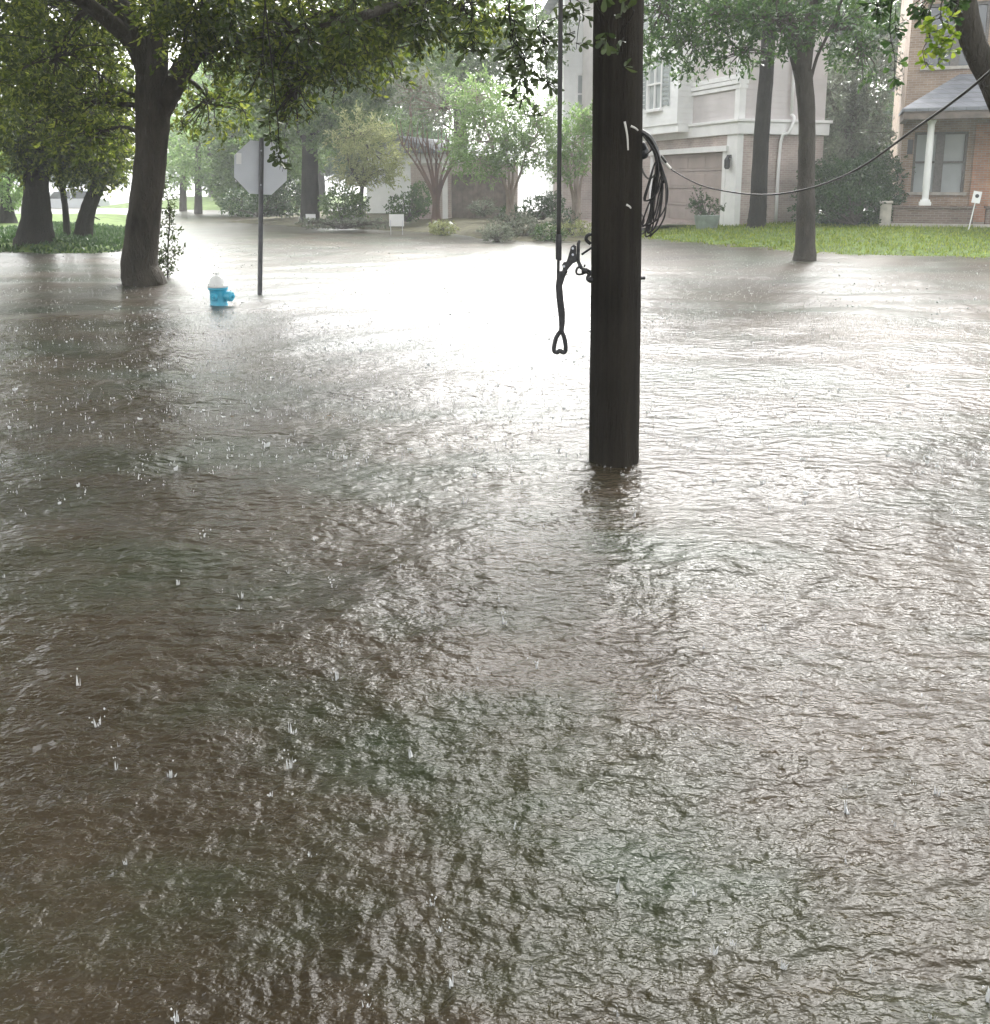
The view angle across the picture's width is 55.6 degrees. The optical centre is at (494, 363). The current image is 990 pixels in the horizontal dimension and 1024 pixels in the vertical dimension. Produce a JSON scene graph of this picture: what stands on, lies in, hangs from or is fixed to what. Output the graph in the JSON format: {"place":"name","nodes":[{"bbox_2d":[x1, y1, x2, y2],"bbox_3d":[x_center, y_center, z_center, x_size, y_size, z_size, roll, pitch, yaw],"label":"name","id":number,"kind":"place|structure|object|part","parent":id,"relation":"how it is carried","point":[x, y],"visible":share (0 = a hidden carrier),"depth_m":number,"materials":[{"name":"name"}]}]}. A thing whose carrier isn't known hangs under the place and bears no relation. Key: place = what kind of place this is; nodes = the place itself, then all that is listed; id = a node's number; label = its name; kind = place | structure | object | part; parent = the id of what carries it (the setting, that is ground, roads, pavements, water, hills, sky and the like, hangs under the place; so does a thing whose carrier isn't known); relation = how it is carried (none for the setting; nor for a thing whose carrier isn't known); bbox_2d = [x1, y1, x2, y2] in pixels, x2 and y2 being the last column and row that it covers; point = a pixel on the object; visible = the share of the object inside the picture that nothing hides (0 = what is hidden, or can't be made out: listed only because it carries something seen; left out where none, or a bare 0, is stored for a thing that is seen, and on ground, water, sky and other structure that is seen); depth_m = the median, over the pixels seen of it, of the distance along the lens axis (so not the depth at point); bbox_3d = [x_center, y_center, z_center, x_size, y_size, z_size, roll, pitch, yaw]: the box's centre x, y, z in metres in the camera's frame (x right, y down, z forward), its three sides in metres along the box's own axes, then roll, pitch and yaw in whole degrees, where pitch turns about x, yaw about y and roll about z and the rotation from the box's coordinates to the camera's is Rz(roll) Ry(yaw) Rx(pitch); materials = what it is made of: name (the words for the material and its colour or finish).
{"place":"outdoors","nodes":[
{"label":"outdoors","id":0,"kind":"place"},
{"bbox_2d":[0,213,126,253],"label":"lawn","id":1,"kind":"structure","parent":0,"point":[116,219],"depth_m":31.01,"materials":[{"name":"plant"}]},
{"bbox_2d":[0,152,22,222],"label":"young tree","id":2,"kind":"object","parent":1,"relation":"on","point":[9,202],"visible":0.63,"depth_m":29.40,"materials":[{"name":"green plant"}]},
{"bbox_2d":[0,221,124,253],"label":"ground cover","id":3,"kind":"object","parent":1,"relation":"on","point":[104,237],"visible":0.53,"depth_m":21.45,"materials":[{"name":"green plant"}]},
{"bbox_2d":[52,131,93,234],"bbox_3d":[-10.222,-4.586,22.529,1.824,3.528,1.725,-7,13,-31],"label":"slim tree","id":4,"kind":"object","parent":1,"relation":"on","point":[66,218],"visible":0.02,"depth_m":22.67,"materials":[{"name":"brown plant"}]},
{"bbox_2d":[0,0,203,245],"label":"oak tree","id":5,"kind":"object","parent":1,"relation":"on","point":[35,225],"visible":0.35,"depth_m":20.45,"materials":[{"name":"green plant"}]},
{"bbox_2d":[65,70,170,235],"bbox_3d":[-9.074,-4.979,22.517,2.697,4.466,2.279,0,11,0],"label":"leaning tree","id":6,"kind":"object","parent":1,"relation":"on","point":[84,223],"visible":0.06,"depth_m":22.58,"materials":[{"name":"brown plant"}]},
{"bbox_2d":[97,196,365,212],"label":"lawn","id":7,"kind":"structure","parent":0,"point":[207,203],"depth_m":56.01,"materials":[{"name":"plant"}]},
{"bbox_2d":[50,189,109,207],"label":"parked car","id":8,"kind":"object","parent":7,"relation":"on","point":[55,199],"visible":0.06,"depth_m":56.43,"materials":[{"name":"silver metal"}]},
{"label":"side window","id":9,"kind":"part","parent":8,"relation":"part of","materials":[{"name":"grey glass"}]},
{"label":"side window","id":10,"kind":"part","parent":8,"relation":"part of","materials":[{"name":"grey glass"}]},
{"bbox_2d":[167,57,226,196],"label":"tree","id":11,"kind":"object","parent":7,"relation":"on","point":[184,112],"visible":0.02,"depth_m":75.36,"materials":[{"name":"green plant"}]},
{"bbox_2d":[291,92,359,201],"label":"tree","id":12,"kind":"object","parent":7,"relation":"on","point":[321,181],"visible":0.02,"depth_m":60.66,"materials":[{"name":"green plant"}]},
{"bbox_2d":[232,211,590,241],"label":"garden ground","id":13,"kind":"structure","parent":0,"point":[468,226],"depth_m":30.14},
{"bbox_2d":[219,176,300,217],"bbox_3d":[-8.942,-6.372,35.756,3.998,1.688,2.231,6,12,29],"label":"dark shrub","id":14,"kind":"object","parent":13,"relation":"on","point":[281,206],"visible":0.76,"depth_m":35.48,"materials":[{"name":"green plant"}]},
{"bbox_2d":[226,110,329,214],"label":"shade tree","id":15,"kind":"object","parent":13,"relation":"on","point":[242,133],"visible":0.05,"depth_m":42.61,"materials":[{"name":"green plant"}]},
{"bbox_2d":[306,214,315,220],"bbox_3d":[-6.022,-4.609,30.677,0.320,0.560,0.030,0,11,0],"label":"yard sign","id":16,"kind":"object","parent":13,"relation":"on","point":[311,216],"visible":0.55,"depth_m":30.63,"materials":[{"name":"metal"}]},
{"bbox_2d":[199,2,470,222],"bbox_3d":[-5.508,-9.179,33.545,9.252,8.173,6.851,0,11,0],"label":"oak tree","id":17,"kind":"object","parent":13,"relation":"on","point":[309,138],"visible":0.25,"depth_m":32.93,"materials":[{"name":"green plant"}]},
{"bbox_2d":[317,181,371,223],"bbox_3d":[-4.771,-5.049,29.582,1.760,1.396,1.526,0,11,0],"label":"shrub","id":18,"kind":"object","parent":13,"relation":"on","point":[355,201],"visible":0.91,"depth_m":29.36,"materials":[{"name":"green plant"}]},
{"bbox_2d":[295,216,395,229],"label":"hedge","id":19,"kind":"object","parent":13,"relation":"on","point":[347,223],"visible":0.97,"depth_m":27.95,"materials":[{"name":"green plant"}]},
{"bbox_2d":[321,100,420,226],"bbox_3d":[-4.033,-6.433,30.460,3.052,4.089,3.076,6,13,30],"label":"pale tree","id":20,"kind":"object","parent":13,"relation":"on","point":[367,153],"visible":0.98,"depth_m":30.02,"materials":[{"name":"green plant"}]},
{"bbox_2d":[382,179,431,222],"bbox_3d":[-2.807,-5.294,30.577,1.769,1.417,1.542,0,11,0],"label":"shrub","id":21,"kind":"object","parent":13,"relation":"on","point":[418,208],"visible":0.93,"depth_m":30.45,"materials":[{"name":"green plant"}]},
{"bbox_2d":[358,135,486,212],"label":"white cottage","id":22,"kind":"structure","parent":13,"relation":"on","point":[379,198],"depth_m":37.62,"materials":[{"name":"white paint"}]},
{"bbox_2d":[386,58,475,224],"bbox_3d":[-1.836,-6.793,28.752,3.103,5.088,3.111,0,11,0],"label":"crape myrtle","id":23,"kind":"object","parent":13,"relation":"on","point":[435,188],"visible":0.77,"depth_m":28.42,"materials":[{"name":"green plant"}]},
{"bbox_2d":[428,219,460,235],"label":"garden plant","id":24,"kind":"object","parent":13,"relation":"on","point":[441,228],"visible":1,"depth_m":26.61,"materials":[{"name":"green plant"}]},
{"bbox_2d":[316,0,580,158],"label":"oak tree","id":25,"kind":"object","parent":13,"relation":"on","point":[470,61],"visible":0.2,"depth_m":38.44,"materials":[{"name":"green plant"}]},
{"bbox_2d":[410,163,517,218],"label":"garden wall","id":26,"kind":"structure","parent":13,"relation":"on","point":[457,198],"depth_m":32.43,"materials":[{"name":"brick"}]},
{"bbox_2d":[465,197,499,216],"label":"garden plant","id":27,"kind":"object","parent":13,"relation":"on","point":[480,211],"visible":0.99,"depth_m":29.04,"materials":[{"name":"green plant"}]},
{"bbox_2d":[476,223,516,242],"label":"garden plant","id":28,"kind":"object","parent":13,"relation":"on","point":[495,236],"visible":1,"depth_m":23.32,"materials":[{"name":"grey plant"}]},
{"bbox_2d":[436,63,567,222],"bbox_3d":[0.106,-6.411,27.336,3.695,4.640,3.572,-10,15,-42],"label":"crape myrtle","id":29,"kind":"object","parent":13,"relation":"on","point":[523,139],"visible":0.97,"depth_m":26.96,"materials":[{"name":"green plant"}]},
{"bbox_2d":[496,203,525,219],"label":"garden plant","id":30,"kind":"object","parent":13,"relation":"on","point":[502,208],"visible":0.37,"depth_m":28.59,"materials":[{"name":"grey plant"}]},
{"bbox_2d":[486,208,539,229],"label":"garden plant","id":31,"kind":"object","parent":13,"relation":"on","point":[506,220],"visible":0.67,"depth_m":25.68,"materials":[{"name":"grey plant"}]},
{"bbox_2d":[500,215,543,237],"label":"garden plant","id":32,"kind":"object","parent":13,"relation":"on","point":[530,226],"visible":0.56,"depth_m":24.68,"materials":[{"name":"green plant"}]},
{"bbox_2d":[519,190,566,220],"bbox_3d":[1.470,-4.983,29.550,1.485,0.982,1.198,4,12,22],"label":"round shrub","id":33,"kind":"object","parent":13,"relation":"on","point":[542,212],"visible":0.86,"depth_m":29.43,"materials":[{"name":"green plant"}]},
{"bbox_2d":[527,221,571,242],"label":"garden plant","id":34,"kind":"object","parent":13,"relation":"on","point":[551,237],"visible":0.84,"depth_m":23.68,"materials":[{"name":"green plant"}]},
{"bbox_2d":[547,207,581,229],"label":"garden plant","id":35,"kind":"object","parent":13,"relation":"on","point":[554,221],"visible":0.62,"depth_m":26.64,"materials":[{"name":"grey plant"}]},
{"bbox_2d":[541,102,591,227],"bbox_3d":[2.301,-5.593,26.413,2.019,3.515,1.810,0,11,0],"label":"crape myrtle","id":36,"kind":"object","parent":13,"relation":"on","point":[582,127],"visible":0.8,"depth_m":26.21,"materials":[{"name":"green plant"}]},
{"bbox_2d":[553,150,591,219],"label":"brick wing","id":37,"kind":"structure","parent":13,"relation":"on","point":[586,200],"depth_m":35.47,"materials":[{"name":"beige brick"}]},
{"bbox_2d":[555,219,590,236],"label":"garden plant","id":38,"kind":"object","parent":13,"relation":"on","point":[579,226],"visible":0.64,"depth_m":24.59,"materials":[{"name":"green plant"}]},
{"bbox_2d":[0,0,895,186],"label":"sky","id":39,"kind":"structure","parent":0,"point":[537,181],"materials":[{"name":"white"}]},
{"bbox_2d":[0,187,989,1023],"bbox_3d":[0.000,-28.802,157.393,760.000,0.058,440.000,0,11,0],"label":"water","id":40,"kind":"structure","parent":0,"point":[602,777],"depth_m":3.02,"materials":[{"name":"brown liquid"}]},
{"bbox_2d":[9,108,67,186],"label":"tree","id":41,"kind":"object","parent":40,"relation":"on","point":[52,185],"depth_m":83.25,"materials":[{"name":"green plant"}]},
{"bbox_2d":[158,174,187,276],"bbox_3d":[-5.090,-1.919,14.502,0.545,1.992,0.525,8,14,37],"label":"sapling","id":42,"kind":"object","parent":40,"relation":"in","point":[167,267],"visible":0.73,"depth_m":14.50,"materials":[{"name":"green plant"}]},
{"bbox_2d":[207,272,234,305],"bbox_3d":[-3.324,-0.691,11.392,0.289,0.840,0.300,-8,13,-35],"label":"fire hydrant","id":43,"kind":"object","parent":40,"relation":"in","point":[217,287],"visible":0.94,"depth_m":11.29,"materials":[{"name":"blue metal"}]},
{"bbox_2d":[389,214,403,234],"bbox_3d":[-2.804,-3.925,26.735,0.420,0.660,0.030,0,11,0],"label":"yard sign","id":44,"kind":"object","parent":40,"relation":"in","point":[396,219],"visible":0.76,"depth_m":26.70,"materials":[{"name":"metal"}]},
{"bbox_2d":[380,64,475,146],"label":"tree","id":45,"kind":"object","parent":40,"relation":"on","point":[422,116],"depth_m":58.83,"materials":[{"name":"green plant"}]},
{"bbox_2d":[0,237,989,1023],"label":"rain splashes","id":46,"kind":"object","parent":40,"relation":"on","point":[176,1017],"visible":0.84,"depth_m":7.39,"materials":[{"name":"white liquid"}]},
{"bbox_2d":[568,216,692,227],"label":"driveway","id":47,"kind":"structure","parent":0,"point":[669,221],"depth_m":30.18,"materials":[{"name":"grey concrete"}]},
{"bbox_2d":[642,214,989,258],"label":"lawn","id":48,"kind":"structure","parent":0,"point":[898,252],"depth_m":22.04,"materials":[{"name":"plant"}]},
{"bbox_2d":[576,0,832,225],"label":"townhouse","id":49,"kind":"structure","parent":48,"relation":"on","point":[702,133],"depth_m":29.24,"materials":[{"name":"paint"}]},
{"bbox_2d":[643,53,670,112],"bbox_3d":[5.400,-9.490,31.781,0.200,1.870,2.100,-4,11,-18],"label":"window","id":50,"kind":"structure","parent":49,"relation":"in","point":[654,88],"depth_m":31.74,"materials":[{"name":"white glass"}]},
{"bbox_2d":[644,0,672,35],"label":"window","id":51,"kind":"structure","parent":49,"relation":"in","point":[646,23],"depth_m":31.80,"materials":[{"name":"white glass"}]},
{"bbox_2d":[656,153,722,224],"bbox_3d":[6.498,-5.860,31.399,0.055,2.230,4.580,-4,11,-18],"label":"garage door","id":52,"kind":"structure","parent":49,"relation":"in","point":[707,164],"depth_m":31.30,"materials":[{"name":"paint"}]},
{"bbox_2d":[694,215,719,229],"bbox_3d":[6.297,-4.212,27.907,0.760,0.420,0.760,0,11,0],"label":"planter","id":53,"kind":"object","parent":48,"relation":"on","point":[705,221],"visible":0.79,"depth_m":27.62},
{"bbox_2d":[685,186,725,215],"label":"potted shrub","id":54,"kind":"object","parent":53,"relation":"in","point":[700,207],"visible":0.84,"depth_m":27.72,"materials":[{"name":"green plant"}]},
{"bbox_2d":[681,0,819,227],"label":"tall tree","id":55,"kind":"object","parent":48,"relation":"on","point":[757,214],"visible":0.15,"depth_m":26.15,"materials":[{"name":"brown plant"}]},
{"bbox_2d":[787,146,915,225],"bbox_3d":[10.442,-5.228,27.417,3.188,2.320,4.389,6,13,30],"label":"hedge","id":56,"kind":"object","parent":48,"relation":"on","point":[849,198],"visible":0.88,"depth_m":26.68,"materials":[{"name":"green plant"}]},
{"bbox_2d":[815,12,907,179],"bbox_3d":[11.314,-7.733,29.699,3.666,6.887,4.100,-5,12,-25],"label":"grey tree","id":57,"kind":"object","parent":48,"relation":"on","point":[854,103],"visible":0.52,"depth_m":29.43,"materials":[{"name":"green plant"}]},
{"bbox_2d":[879,0,989,227],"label":"brick house","id":58,"kind":"structure","parent":48,"relation":"on","point":[947,151],"depth_m":26.66,"materials":[{"name":"brown brick"}]},
{"bbox_2d":[907,131,968,194],"bbox_3d":[12.800,-5.767,27.058,1.560,1.790,0.240,4,12,20],"label":"window","id":59,"kind":"structure","parent":58,"relation":"in","point":[949,155],"depth_m":27.07,"materials":[{"name":"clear glass"}]},
{"bbox_2d":[920,1,989,70],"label":"window","id":60,"kind":"structure","parent":58,"relation":"in","point":[959,62],"depth_m":26.46,"materials":[{"name":"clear glass"}]},
{"bbox_2d":[968,191,981,229],"bbox_3d":[12.417,-3.905,24.292,0.267,1.125,0.042,2,11,10],"label":"yard sign","id":61,"kind":"object","parent":48,"relation":"on","point":[976,197],"visible":0.96,"depth_m":24.21,"materials":[{"name":"white paint"}]},
{"label":"ground","id":62,"kind":"structure","parent":0,"visible":0},
{"bbox_2d":[164,109,204,210],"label":"street tree","id":63,"kind":"object","parent":62,"relation":"on","point":[182,197],"visible":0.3,"depth_m":48.90,"materials":[{"name":"green plant"}]},
{"bbox_2d":[166,52,266,213],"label":"street tree","id":64,"kind":"object","parent":62,"relation":"on","point":[197,166],"visible":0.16,"depth_m":44.41,"materials":[{"name":"green plant"}]},
{"bbox_2d":[194,92,294,214],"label":"shade tree","id":65,"kind":"object","parent":62,"relation":"on","point":[230,182],"visible":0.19,"depth_m":42.37,"materials":[{"name":"green plant"}]},
{"bbox_2d":[234,138,286,293],"bbox_3d":[-3.100,-1.635,12.399,0.682,2.630,0.054,-1,10,-24],"label":"stop sign","id":66,"kind":"object","parent":62,"relation":"on","point":[255,172],"visible":0.79,"depth_m":12.27,"materials":[{"name":"metal"}]},
{"bbox_2d":[0,0,523,286],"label":"oak tree","id":67,"kind":"object","parent":62,"relation":"on","point":[157,90],"visible":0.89,"depth_m":12.64,"materials":[{"name":"green plant"}]},
{"bbox_2d":[319,97,452,178],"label":"tree","id":68,"kind":"object","parent":62,"relation":"on","point":[403,133],"visible":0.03,"depth_m":55.08,"materials":[{"name":"green plant"}]},
{"bbox_2d":[213,0,636,171],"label":"overhanging oak","id":69,"kind":"object","parent":62,"relation":"on","point":[520,28],"visible":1,"depth_m":5.54,"materials":[{"name":"green plant"}]},
{"bbox_2d":[538,0,583,209],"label":"white house","id":70,"kind":"structure","parent":62,"relation":"on","point":[572,82],"depth_m":39.56,"materials":[{"name":"white paint"}]},
{"bbox_2d":[574,73,581,116],"bbox_3d":[3.945,-11.342,39.636,1.200,1.800,0.220,-1,11,-3],"label":"window","id":71,"kind":"structure","parent":70,"relation":"in","point":[578,94],"depth_m":39.61,"materials":[{"name":"white glass"}]},
{"bbox_2d":[581,0,644,467],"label":"utility pole","id":72,"kind":"object","parent":62,"relation":"on","point":[616,277],"visible":0.9,"depth_m":4.65,"materials":[{"name":"brown wood"}]},
{"bbox_2d":[556,0,562,275],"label":"guy wire","id":73,"kind":"object","parent":72,"relation":"hanging from","point":[559,139],"visible":1,"depth_m":4.59,"materials":[{"name":"metal"}]},
{"bbox_2d":[552,240,588,354],"bbox_3d":[0.385,-0.333,4.751,0.190,0.584,0.051,0,11,0],"label":"line clamp","id":74,"kind":"object","parent":72,"relation":"attached to","point":[573,256],"visible":1,"depth_m":4.73,"materials":[{"name":"metal"}]},
{"bbox_2d":[641,129,668,236],"bbox_3d":[0.779,-0.894,4.652,0.149,0.530,0.126,0,11,0],"label":"cable coil","id":75,"kind":"object","parent":72,"relation":"attached to","point":[657,187],"visible":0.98,"depth_m":4.63,"materials":[{"name":"rubber"}]},
{"bbox_2d":[660,70,989,195],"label":"service wire","id":76,"kind":"object","parent":72,"relation":"attached to","point":[667,165],"visible":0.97,"depth_m":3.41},
{"bbox_2d":[643,0,905,261],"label":"oak tree","id":77,"kind":"object","parent":62,"relation":"on","point":[799,39],"visible":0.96,"depth_m":17.19,"materials":[{"name":"green plant"}]},
{"bbox_2d":[822,0,901,210],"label":"tree","id":78,"kind":"object","parent":62,"relation":"on","point":[897,7],"visible":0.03,"depth_m":45.06,"materials":[{"name":"green plant"}]},
{"bbox_2d":[832,0,900,208],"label":"tree","id":79,"kind":"object","parent":62,"relation":"on","point":[896,39],"visible":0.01,"depth_m":51.61,"materials":[{"name":"green plant"}]},
{"bbox_2d":[858,0,989,111],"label":"leaning oak","id":80,"kind":"object","parent":62,"relation":"on","point":[969,34],"visible":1,"depth_m":6.13,"materials":[{"name":"green plant"}]}
]}

